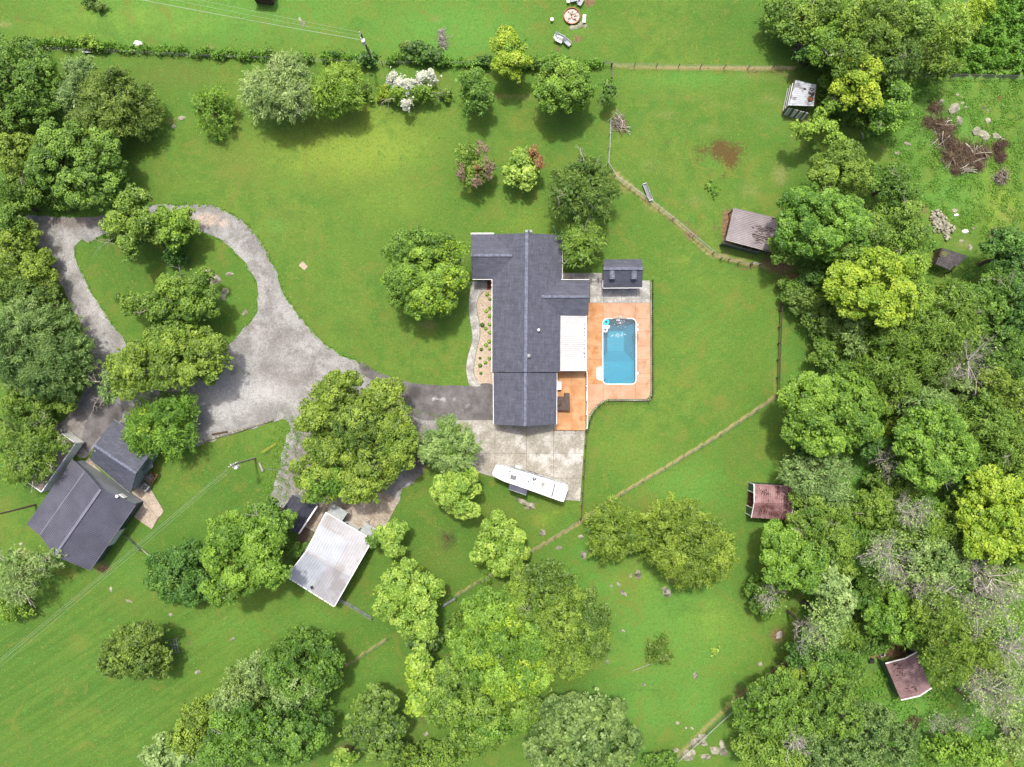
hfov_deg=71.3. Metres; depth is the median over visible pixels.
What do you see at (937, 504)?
tree
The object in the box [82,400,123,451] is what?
asphalt yard
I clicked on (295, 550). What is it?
tree
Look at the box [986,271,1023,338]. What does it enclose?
tree
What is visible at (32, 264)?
tree
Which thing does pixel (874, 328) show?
tree
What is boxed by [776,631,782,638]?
rock
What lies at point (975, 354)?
bare tree
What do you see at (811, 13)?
tree
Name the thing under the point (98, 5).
bush
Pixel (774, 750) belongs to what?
tree
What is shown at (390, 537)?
tree
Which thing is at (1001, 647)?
bare tree
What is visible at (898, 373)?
tree
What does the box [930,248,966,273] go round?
shed
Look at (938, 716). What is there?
bare tree
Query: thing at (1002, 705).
bare tree
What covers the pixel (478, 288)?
garden path
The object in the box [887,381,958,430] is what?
tree
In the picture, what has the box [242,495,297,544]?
tree
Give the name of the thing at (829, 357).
tree
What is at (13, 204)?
tree
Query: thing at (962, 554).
tree
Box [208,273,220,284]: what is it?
rock
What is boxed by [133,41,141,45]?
rock
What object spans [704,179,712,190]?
bush
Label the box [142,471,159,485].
back steps
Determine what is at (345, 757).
tree
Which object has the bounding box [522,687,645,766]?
tree
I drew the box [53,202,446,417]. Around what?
grass tufts
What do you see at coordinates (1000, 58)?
tall weeds
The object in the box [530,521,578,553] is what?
wire fence
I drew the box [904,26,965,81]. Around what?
tree
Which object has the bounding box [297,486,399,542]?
workshop apron
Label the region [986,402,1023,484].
tree
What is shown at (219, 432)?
log
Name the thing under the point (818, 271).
tree
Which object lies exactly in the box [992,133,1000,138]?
rock
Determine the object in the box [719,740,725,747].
rock
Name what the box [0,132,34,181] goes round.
tree
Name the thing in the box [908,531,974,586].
tree
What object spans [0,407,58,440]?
tree
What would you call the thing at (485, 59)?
bush
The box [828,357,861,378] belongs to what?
tree
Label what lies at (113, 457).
house
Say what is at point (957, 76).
wire fence
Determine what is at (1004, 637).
tree
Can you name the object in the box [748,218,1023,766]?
undergrowth
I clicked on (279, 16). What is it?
power line
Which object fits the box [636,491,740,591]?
tree
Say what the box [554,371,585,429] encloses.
patio
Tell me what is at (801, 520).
tree
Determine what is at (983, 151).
brush pile
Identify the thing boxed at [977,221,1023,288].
tree
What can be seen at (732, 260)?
wooden fence
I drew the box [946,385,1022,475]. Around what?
tree
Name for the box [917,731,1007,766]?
tree
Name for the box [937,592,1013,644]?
bare tree
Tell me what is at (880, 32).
tree
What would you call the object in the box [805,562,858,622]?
tree
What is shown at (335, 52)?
bush
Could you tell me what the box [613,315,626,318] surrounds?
pool waterfall
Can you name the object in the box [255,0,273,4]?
shed
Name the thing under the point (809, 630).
bare tree
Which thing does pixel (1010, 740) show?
tree
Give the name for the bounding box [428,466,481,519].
tree
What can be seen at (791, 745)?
bare tree
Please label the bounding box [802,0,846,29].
tree
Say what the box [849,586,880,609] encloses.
tree
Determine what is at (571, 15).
fire pit
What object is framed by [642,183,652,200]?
feed trough
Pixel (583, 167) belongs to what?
tree
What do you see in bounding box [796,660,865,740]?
tree
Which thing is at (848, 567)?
tree
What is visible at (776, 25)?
tree
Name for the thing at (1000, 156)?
brush pile
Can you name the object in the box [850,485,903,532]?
tree
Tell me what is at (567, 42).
lounge chair
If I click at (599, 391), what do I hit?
pool deck
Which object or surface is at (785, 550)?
tree
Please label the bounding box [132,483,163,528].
patio
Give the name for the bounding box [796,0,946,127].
undergrowth
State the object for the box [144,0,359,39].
power line
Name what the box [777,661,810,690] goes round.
tree
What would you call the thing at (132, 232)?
tree
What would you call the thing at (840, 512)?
tree
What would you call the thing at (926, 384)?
tree
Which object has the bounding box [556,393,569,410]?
covered furniture
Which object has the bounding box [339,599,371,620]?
gate
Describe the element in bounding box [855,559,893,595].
tree
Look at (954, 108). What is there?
rock
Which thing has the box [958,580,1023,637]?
bare tree
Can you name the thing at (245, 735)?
tree
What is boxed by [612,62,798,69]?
wire fence
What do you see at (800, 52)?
tree
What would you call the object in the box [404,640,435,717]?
tree
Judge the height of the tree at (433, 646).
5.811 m
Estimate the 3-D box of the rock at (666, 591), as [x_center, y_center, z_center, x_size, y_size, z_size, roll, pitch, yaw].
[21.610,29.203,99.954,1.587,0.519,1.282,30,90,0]
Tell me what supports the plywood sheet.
on the ground at (716, 378)
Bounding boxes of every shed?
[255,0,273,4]
[280,494,318,533]
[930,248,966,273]
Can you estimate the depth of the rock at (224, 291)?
99.85 m
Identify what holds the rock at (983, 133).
on the ground at (716, 378)
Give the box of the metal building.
[27,459,142,570]
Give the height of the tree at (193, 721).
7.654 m
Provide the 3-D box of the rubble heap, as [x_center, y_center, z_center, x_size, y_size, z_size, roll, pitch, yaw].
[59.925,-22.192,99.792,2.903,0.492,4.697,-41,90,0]
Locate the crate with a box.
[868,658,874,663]
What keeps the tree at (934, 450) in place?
on the ground at (716, 378)
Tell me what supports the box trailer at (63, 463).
on the ground at (716, 378)
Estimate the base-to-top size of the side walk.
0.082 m
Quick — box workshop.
[288,501,375,606]
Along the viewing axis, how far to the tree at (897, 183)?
93.09 m
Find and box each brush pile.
[436,27,452,52]
[606,110,632,135]
[791,41,808,72]
[904,709,921,729]
[916,96,993,179]
[928,108,989,174]
[990,136,1011,152]
[992,165,1012,188]
[993,147,1008,167]
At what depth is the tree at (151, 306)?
94.03 m
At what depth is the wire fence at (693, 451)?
99.26 m
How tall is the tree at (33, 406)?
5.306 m
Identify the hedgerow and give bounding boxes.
[30,36,602,72]
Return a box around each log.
[212,431,227,434]
[954,687,968,700]
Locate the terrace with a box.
[590,280,649,302]
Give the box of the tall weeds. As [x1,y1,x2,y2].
[943,0,1023,75]
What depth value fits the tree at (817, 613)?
90.88 m
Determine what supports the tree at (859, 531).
on the ground at (716, 378)
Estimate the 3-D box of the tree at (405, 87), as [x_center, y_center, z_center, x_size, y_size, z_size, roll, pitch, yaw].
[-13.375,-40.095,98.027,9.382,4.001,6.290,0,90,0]
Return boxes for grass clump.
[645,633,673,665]
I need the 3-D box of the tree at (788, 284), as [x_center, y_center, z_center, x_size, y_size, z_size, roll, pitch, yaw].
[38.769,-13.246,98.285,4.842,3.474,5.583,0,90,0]
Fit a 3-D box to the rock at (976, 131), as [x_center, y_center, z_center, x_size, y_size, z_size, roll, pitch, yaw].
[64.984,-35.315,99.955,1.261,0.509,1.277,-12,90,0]
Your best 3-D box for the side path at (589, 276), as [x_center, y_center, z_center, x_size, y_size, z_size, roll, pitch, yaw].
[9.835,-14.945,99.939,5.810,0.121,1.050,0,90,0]
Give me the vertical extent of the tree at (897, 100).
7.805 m
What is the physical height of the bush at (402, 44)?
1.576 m
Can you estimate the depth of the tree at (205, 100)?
97.29 m
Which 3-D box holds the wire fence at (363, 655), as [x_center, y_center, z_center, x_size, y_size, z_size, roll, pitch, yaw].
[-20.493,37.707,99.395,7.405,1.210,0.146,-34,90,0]
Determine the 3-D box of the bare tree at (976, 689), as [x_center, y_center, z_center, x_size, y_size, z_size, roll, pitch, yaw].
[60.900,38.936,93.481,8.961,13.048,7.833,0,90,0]
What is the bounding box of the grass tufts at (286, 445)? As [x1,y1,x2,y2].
[259,405,310,506]
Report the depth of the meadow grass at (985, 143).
99.91 m
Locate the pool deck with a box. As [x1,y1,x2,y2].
[586,303,649,426]
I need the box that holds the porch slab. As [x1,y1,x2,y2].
[122,407,134,419]
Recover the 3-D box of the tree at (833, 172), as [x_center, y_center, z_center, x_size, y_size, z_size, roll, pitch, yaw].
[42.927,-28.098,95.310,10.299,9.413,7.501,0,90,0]
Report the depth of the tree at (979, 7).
95.09 m
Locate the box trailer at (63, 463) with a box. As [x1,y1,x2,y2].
[28,433,83,491]
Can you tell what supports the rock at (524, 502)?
on the ground at (716, 378)
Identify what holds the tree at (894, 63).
on the ground at (716, 378)
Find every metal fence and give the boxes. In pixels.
[554,430,586,431]
[580,430,587,520]
[588,279,653,430]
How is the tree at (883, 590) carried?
on the ground at (716, 378)
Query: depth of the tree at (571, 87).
93.62 m
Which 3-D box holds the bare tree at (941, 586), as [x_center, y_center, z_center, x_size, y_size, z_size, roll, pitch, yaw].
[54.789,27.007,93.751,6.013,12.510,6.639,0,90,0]
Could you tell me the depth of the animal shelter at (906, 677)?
97.07 m
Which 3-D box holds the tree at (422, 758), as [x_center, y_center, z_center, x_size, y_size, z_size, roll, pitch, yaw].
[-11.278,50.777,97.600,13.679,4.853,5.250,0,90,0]
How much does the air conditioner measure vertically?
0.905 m
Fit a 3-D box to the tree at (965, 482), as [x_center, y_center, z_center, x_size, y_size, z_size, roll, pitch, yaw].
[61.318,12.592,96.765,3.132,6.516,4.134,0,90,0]
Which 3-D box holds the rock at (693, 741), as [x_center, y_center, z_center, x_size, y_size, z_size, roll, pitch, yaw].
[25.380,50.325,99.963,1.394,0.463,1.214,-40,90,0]
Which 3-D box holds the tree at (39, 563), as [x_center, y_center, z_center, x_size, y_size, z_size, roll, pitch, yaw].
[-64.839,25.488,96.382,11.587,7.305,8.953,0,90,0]
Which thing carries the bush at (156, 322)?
on the ground at (716, 378)
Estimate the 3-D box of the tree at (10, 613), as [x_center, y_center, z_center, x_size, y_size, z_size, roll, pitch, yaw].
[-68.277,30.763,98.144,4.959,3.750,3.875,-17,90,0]
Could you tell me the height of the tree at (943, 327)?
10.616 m
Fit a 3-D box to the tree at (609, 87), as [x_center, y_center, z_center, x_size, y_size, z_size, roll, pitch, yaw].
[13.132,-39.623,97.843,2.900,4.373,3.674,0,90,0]
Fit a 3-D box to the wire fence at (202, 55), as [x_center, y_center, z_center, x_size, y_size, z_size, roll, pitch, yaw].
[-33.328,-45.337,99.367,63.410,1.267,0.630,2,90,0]
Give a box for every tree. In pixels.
[0,31,62,130]
[0,92,31,137]
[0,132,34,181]
[0,169,42,243]
[0,219,59,297]
[0,271,65,312]
[0,294,47,325]
[0,298,101,402]
[0,378,81,422]
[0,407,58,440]
[0,422,74,491]
[0,540,66,608]
[0,597,35,625]
[23,116,128,211]
[53,53,96,113]
[62,63,166,144]
[85,362,124,418]
[94,182,165,261]
[95,619,172,680]
[102,320,234,401]
[114,266,221,322]
[119,390,201,463]
[137,731,201,766]
[142,537,211,607]
[147,204,201,253]
[161,238,188,265]
[165,688,226,757]
[188,82,238,142]
[195,698,332,766]
[198,509,292,607]
[204,648,273,715]
[236,49,317,126]
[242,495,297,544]
[256,695,334,732]
[260,623,345,710]
[278,536,308,559]
[288,365,419,509]
[307,59,366,119]
[330,746,360,766]
[338,682,409,762]
[364,517,409,558]
[372,556,445,643]
[379,66,446,111]
[379,223,470,320]
[380,737,478,766]
[404,632,443,652]
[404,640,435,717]
[416,413,483,474]
[423,650,542,753]
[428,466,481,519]
[438,528,456,549]
[447,586,554,701]
[454,140,497,187]
[455,66,495,115]
[469,509,530,577]
[488,24,532,83]
[501,144,548,190]
[502,556,613,680]
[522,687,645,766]
[531,51,597,114]
[543,148,623,222]
[556,216,607,270]
[582,494,650,564]
[598,79,618,104]
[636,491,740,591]
[730,721,808,766]
[731,667,814,747]
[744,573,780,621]
[753,583,788,615]
[758,0,809,45]
[759,518,837,594]
[766,235,802,265]
[774,182,874,262]
[776,370,884,456]
[776,450,861,508]
[777,0,821,45]
[777,271,810,306]
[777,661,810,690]
[780,634,849,679]
[782,725,816,762]
[783,285,849,348]
[786,505,859,566]
[786,609,840,658]
[788,482,852,525]
[789,93,846,144]
[791,39,829,69]
[792,699,921,766]
[794,259,830,290]
[795,443,812,462]
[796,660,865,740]
[801,593,851,646]
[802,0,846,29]
[804,1,869,66]
[804,138,875,197]
[805,338,837,368]
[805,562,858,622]
[817,67,861,115]
[822,31,873,86]
[822,246,918,327]
[825,516,886,557]
[827,44,887,113]
[827,208,892,264]
[827,612,866,648]
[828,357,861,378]
[832,299,861,323]
[835,550,860,577]
[835,650,861,675]
[837,0,917,60]
[837,307,870,361]
[842,499,865,525]
[848,323,940,406]
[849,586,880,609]
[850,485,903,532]
[854,435,894,459]
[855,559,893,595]
[855,634,893,655]
[856,529,928,593]
[856,577,888,604]
[861,467,897,493]
[861,585,930,645]
[863,75,913,135]
[866,318,901,336]
[867,161,920,211]
[870,442,904,485]
[871,35,924,84]
[871,389,898,416]
[872,188,929,255]
[881,0,939,57]
[883,404,903,437]
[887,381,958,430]
[887,475,922,501]
[887,524,910,548]
[891,490,939,536]
[892,398,979,491]
[892,576,944,609]
[892,584,924,607]
[894,249,936,327]
[900,495,971,551]
[901,277,986,356]
[902,572,974,620]
[903,633,929,656]
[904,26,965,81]
[907,586,1003,691]
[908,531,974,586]
[914,365,946,393]
[915,328,980,389]
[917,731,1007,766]
[919,496,952,521]
[923,710,952,738]
[927,0,980,48]
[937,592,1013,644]
[938,533,977,555]
[939,331,1004,395]
[939,388,958,411]
[943,710,980,739]
[944,550,1023,613]
[946,266,1018,340]
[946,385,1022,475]
[951,375,980,401]
[951,464,1023,566]
[953,592,982,626]
[954,664,1023,726]
[956,0,996,27]
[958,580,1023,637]
[959,465,979,491]
[960,624,1023,680]
[966,556,994,576]
[968,302,1023,386]
[969,680,1023,737]
[975,366,1023,424]
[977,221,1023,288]
[977,654,1010,683]
[981,560,1023,596]
[984,619,1022,654]
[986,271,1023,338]
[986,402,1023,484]
[989,702,1023,762]
[998,666,1023,692]
[1000,555,1018,570]
[1006,398,1023,428]
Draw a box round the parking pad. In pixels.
[456,420,584,500]
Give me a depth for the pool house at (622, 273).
96.73 m
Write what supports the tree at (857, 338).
on the ground at (716, 378)
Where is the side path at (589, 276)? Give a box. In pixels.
[561,273,602,280]
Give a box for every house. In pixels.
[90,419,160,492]
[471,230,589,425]
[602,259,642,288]
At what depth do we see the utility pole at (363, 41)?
92.77 m
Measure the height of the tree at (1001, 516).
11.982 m
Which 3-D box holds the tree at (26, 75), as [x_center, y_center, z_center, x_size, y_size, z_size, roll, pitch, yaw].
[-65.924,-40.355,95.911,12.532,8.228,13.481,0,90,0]
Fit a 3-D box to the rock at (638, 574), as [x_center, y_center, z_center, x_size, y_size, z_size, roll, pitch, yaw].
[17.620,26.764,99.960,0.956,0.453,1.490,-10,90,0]
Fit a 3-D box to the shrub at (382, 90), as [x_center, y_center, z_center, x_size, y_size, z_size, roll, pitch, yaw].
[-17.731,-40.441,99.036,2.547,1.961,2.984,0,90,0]
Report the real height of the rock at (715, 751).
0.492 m
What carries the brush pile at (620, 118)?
on the ground at (716, 378)
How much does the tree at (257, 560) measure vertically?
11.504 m
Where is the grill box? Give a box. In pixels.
[557,382,560,389]
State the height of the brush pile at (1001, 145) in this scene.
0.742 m
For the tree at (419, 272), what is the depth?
92.24 m
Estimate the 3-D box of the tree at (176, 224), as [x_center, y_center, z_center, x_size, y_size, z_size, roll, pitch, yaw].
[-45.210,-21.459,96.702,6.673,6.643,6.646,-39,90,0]
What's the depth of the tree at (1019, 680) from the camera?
95.39 m
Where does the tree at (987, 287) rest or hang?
on the ground at (716, 378)
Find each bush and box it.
[30,186,75,214]
[75,33,102,49]
[80,0,108,12]
[147,305,181,328]
[260,42,277,58]
[324,46,345,60]
[351,47,377,68]
[398,40,414,53]
[400,39,445,65]
[440,608,468,645]
[475,54,491,67]
[476,572,493,584]
[528,54,542,70]
[641,751,678,766]
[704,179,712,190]
[710,185,721,199]
[710,645,720,656]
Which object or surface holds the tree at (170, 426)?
on the ground at (716, 378)
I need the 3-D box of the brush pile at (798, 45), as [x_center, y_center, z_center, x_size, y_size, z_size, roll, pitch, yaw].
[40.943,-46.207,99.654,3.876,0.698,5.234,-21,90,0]
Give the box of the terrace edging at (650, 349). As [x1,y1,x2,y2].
[586,282,651,429]
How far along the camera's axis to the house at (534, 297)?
96.44 m
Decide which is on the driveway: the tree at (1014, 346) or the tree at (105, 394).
the tree at (105, 394)
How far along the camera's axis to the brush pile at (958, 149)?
99.65 m
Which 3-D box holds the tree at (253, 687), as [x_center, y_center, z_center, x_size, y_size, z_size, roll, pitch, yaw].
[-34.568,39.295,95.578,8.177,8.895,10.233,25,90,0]
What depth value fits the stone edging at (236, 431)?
99.75 m
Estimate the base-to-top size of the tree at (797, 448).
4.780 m
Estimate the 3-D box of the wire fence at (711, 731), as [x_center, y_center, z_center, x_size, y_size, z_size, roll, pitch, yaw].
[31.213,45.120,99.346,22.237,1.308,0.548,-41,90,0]
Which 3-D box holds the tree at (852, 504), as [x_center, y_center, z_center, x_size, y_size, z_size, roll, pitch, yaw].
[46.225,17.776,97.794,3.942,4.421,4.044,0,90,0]
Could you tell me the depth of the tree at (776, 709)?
92.64 m
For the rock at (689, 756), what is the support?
on the ground at (716, 378)
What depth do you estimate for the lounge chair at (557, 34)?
99.38 m
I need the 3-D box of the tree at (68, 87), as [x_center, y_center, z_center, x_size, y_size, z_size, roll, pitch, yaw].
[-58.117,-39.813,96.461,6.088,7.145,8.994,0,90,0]
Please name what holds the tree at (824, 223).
on the ground at (716, 378)
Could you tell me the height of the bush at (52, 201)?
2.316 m
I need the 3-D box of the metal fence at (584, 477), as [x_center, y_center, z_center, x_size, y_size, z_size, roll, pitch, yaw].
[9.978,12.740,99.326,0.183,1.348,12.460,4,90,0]
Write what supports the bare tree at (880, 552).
on the ground at (716, 378)
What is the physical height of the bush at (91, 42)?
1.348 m
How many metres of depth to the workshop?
96.66 m
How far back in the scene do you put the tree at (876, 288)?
89.80 m
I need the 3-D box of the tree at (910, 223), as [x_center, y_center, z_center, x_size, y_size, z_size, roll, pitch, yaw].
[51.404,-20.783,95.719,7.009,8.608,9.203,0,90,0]
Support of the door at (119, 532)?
in the metal building
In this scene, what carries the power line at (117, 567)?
attached to the utility pole at (236, 466)
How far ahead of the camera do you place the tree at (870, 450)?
95.15 m
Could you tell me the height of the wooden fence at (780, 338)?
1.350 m
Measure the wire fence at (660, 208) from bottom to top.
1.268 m
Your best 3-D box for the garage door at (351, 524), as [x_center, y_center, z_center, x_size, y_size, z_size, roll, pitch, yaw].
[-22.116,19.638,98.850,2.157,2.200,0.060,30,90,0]
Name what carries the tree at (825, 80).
on the ground at (716, 378)
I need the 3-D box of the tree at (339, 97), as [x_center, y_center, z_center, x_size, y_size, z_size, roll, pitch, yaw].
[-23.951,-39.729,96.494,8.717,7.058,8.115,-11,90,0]
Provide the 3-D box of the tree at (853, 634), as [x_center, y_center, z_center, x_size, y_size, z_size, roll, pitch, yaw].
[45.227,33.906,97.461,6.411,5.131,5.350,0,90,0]
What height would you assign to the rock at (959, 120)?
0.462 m
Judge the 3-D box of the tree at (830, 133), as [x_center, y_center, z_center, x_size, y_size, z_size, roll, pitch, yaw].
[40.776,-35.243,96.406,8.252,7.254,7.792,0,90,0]
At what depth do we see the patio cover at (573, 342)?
97.56 m
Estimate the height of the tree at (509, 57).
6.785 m
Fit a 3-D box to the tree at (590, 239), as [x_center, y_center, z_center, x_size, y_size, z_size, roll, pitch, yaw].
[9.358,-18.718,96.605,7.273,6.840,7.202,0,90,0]
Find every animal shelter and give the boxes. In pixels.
[719,208,781,254]
[745,482,793,519]
[781,80,815,119]
[877,646,931,700]
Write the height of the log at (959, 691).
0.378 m
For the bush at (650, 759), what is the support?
on the ground at (716, 378)
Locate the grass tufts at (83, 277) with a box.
[73,233,260,351]
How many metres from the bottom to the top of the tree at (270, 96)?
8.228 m
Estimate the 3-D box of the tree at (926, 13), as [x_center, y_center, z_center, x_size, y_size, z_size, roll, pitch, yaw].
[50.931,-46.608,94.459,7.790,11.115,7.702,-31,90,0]
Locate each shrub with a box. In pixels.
[362,79,374,101]
[375,84,391,101]
[439,85,453,102]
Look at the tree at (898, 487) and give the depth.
95.90 m
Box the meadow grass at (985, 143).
[856,79,1023,238]
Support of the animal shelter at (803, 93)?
on the ground at (716, 378)
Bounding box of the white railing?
[586,373,587,428]
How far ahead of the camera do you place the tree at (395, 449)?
92.62 m
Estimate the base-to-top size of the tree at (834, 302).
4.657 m
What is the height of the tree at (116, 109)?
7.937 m
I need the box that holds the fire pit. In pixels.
[563,7,580,24]
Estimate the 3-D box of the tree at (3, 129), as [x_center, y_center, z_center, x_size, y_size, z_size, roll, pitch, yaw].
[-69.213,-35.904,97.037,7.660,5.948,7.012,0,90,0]
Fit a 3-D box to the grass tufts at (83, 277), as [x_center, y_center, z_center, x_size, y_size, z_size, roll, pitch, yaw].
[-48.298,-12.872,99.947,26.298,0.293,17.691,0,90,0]
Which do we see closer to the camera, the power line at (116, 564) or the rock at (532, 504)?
the power line at (116, 564)
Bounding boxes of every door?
[108,528,124,545]
[344,520,359,529]
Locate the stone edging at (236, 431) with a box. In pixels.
[193,419,273,443]
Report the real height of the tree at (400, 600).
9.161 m
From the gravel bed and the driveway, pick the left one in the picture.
the driveway
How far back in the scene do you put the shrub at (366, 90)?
98.93 m
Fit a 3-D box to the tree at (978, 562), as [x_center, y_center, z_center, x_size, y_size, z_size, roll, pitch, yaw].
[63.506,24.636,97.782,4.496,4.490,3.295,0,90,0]
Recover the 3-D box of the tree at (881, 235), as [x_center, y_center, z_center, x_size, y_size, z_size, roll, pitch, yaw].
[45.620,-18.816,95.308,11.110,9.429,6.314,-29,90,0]
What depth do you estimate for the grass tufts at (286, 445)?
99.92 m
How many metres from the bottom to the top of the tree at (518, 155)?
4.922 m
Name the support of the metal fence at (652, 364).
on the ground at (716, 378)
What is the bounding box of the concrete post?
[258,462,278,471]
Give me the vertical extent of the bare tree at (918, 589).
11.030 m
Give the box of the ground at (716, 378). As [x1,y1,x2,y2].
[0,0,1023,766]
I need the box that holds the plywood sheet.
[299,261,307,269]
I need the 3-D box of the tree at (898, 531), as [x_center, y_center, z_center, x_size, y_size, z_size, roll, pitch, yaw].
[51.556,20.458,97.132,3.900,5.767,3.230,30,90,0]
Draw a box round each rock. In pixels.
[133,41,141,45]
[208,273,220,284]
[221,288,228,294]
[516,497,535,508]
[525,502,535,509]
[539,530,545,535]
[579,551,586,559]
[635,570,640,579]
[662,586,670,596]
[682,749,695,760]
[689,738,697,747]
[695,734,706,744]
[701,754,710,759]
[709,746,721,754]
[718,747,727,756]
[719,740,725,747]
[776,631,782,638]
[948,103,959,113]
[956,115,962,124]
[972,127,979,135]
[979,130,989,137]
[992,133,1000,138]
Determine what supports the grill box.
on the patio at (573, 383)
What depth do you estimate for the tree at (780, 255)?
94.22 m
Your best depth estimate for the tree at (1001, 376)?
93.06 m
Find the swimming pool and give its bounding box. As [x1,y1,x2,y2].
[596,318,637,383]
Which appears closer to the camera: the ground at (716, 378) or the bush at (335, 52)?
the bush at (335, 52)
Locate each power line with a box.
[0,469,228,661]
[0,470,230,666]
[4,468,227,655]
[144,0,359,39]
[177,0,357,35]
[207,1,355,31]
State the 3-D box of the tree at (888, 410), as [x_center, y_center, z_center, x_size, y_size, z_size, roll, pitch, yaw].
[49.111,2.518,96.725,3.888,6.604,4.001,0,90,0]
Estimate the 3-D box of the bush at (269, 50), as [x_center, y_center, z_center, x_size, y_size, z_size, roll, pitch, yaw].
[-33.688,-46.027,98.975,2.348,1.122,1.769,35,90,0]
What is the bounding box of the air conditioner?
[140,482,151,491]
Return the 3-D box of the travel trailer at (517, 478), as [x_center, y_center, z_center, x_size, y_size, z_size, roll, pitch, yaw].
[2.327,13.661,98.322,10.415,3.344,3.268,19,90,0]
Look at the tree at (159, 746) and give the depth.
94.58 m
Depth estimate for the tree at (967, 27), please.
93.95 m
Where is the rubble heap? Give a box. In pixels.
[929,209,955,240]
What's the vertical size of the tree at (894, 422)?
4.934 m
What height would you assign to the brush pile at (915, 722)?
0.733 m
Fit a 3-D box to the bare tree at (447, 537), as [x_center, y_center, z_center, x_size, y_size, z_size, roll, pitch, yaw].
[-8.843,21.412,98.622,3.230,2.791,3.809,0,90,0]
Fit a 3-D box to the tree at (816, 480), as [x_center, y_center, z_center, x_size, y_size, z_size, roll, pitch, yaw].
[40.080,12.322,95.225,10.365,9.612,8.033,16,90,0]
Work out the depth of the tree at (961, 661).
89.50 m
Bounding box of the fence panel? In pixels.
[123,534,140,550]
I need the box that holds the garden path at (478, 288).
[466,280,486,385]
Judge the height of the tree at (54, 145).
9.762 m
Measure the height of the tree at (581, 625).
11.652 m
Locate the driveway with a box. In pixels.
[17,204,446,507]
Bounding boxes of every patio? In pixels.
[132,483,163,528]
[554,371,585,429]
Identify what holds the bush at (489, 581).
on the ground at (716, 378)
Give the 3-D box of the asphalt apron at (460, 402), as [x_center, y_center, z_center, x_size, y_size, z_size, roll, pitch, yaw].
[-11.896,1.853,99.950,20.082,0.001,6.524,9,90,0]
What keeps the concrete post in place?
on the ground at (716, 378)
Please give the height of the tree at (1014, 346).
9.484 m
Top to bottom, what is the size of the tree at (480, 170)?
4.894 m
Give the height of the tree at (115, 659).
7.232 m
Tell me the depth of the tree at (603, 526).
95.19 m
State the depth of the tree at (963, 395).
96.11 m
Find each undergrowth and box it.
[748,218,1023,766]
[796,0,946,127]
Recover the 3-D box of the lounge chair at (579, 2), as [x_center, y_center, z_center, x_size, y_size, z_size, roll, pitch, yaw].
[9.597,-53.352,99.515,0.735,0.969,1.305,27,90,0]
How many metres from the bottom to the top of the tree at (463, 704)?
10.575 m
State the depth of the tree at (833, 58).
90.93 m
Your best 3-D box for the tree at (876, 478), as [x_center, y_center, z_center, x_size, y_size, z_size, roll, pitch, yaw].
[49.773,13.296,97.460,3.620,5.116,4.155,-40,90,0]
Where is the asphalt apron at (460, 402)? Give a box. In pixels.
[359,362,493,420]
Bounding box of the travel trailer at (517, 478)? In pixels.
[492,463,567,501]
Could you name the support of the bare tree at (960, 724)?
on the ground at (716, 378)
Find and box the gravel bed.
[474,289,493,384]
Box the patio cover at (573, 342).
[560,315,586,370]
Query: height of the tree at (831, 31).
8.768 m
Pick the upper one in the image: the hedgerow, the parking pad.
the hedgerow
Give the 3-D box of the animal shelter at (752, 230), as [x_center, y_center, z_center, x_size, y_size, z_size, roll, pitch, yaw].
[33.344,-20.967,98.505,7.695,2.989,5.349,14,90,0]
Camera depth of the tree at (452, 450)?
93.82 m
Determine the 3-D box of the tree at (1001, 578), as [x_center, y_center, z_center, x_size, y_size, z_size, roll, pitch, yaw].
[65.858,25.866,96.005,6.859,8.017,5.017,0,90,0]
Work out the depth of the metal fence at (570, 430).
99.76 m
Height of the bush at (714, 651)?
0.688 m
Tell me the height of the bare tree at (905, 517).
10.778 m
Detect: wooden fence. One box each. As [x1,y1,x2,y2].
[712,252,752,265]
[777,293,782,396]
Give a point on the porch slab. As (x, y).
(127, 409)
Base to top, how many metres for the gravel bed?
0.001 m
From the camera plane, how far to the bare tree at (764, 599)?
93.94 m
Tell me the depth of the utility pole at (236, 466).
93.36 m
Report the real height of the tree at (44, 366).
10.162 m
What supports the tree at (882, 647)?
on the ground at (716, 378)
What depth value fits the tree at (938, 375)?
92.79 m
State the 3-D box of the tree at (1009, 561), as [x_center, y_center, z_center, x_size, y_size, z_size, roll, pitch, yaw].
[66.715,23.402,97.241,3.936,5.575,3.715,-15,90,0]
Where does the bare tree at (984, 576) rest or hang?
on the ground at (716, 378)
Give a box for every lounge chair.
[553,35,561,42]
[555,31,564,41]
[562,36,571,47]
[577,0,583,6]
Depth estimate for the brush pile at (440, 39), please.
99.73 m
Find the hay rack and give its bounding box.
[167,636,181,653]
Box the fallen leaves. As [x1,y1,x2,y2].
[0,0,1023,766]
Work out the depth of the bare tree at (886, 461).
94.05 m
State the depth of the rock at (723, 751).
99.80 m
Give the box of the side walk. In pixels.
[86,458,101,472]
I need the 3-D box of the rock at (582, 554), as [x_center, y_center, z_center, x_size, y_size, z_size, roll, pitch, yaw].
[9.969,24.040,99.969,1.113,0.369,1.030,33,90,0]
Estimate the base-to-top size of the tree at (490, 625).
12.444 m
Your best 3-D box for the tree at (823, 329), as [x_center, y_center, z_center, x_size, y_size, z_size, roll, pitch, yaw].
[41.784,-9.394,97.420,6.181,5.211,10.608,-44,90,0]
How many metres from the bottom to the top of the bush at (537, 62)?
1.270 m
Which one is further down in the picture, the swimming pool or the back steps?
the back steps
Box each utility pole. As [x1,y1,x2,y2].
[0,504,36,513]
[228,457,255,468]
[359,31,371,58]
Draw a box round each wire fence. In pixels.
[42,46,471,64]
[342,638,387,670]
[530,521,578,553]
[586,399,774,517]
[607,119,615,175]
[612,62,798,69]
[615,175,713,250]
[676,664,787,762]
[917,72,1011,78]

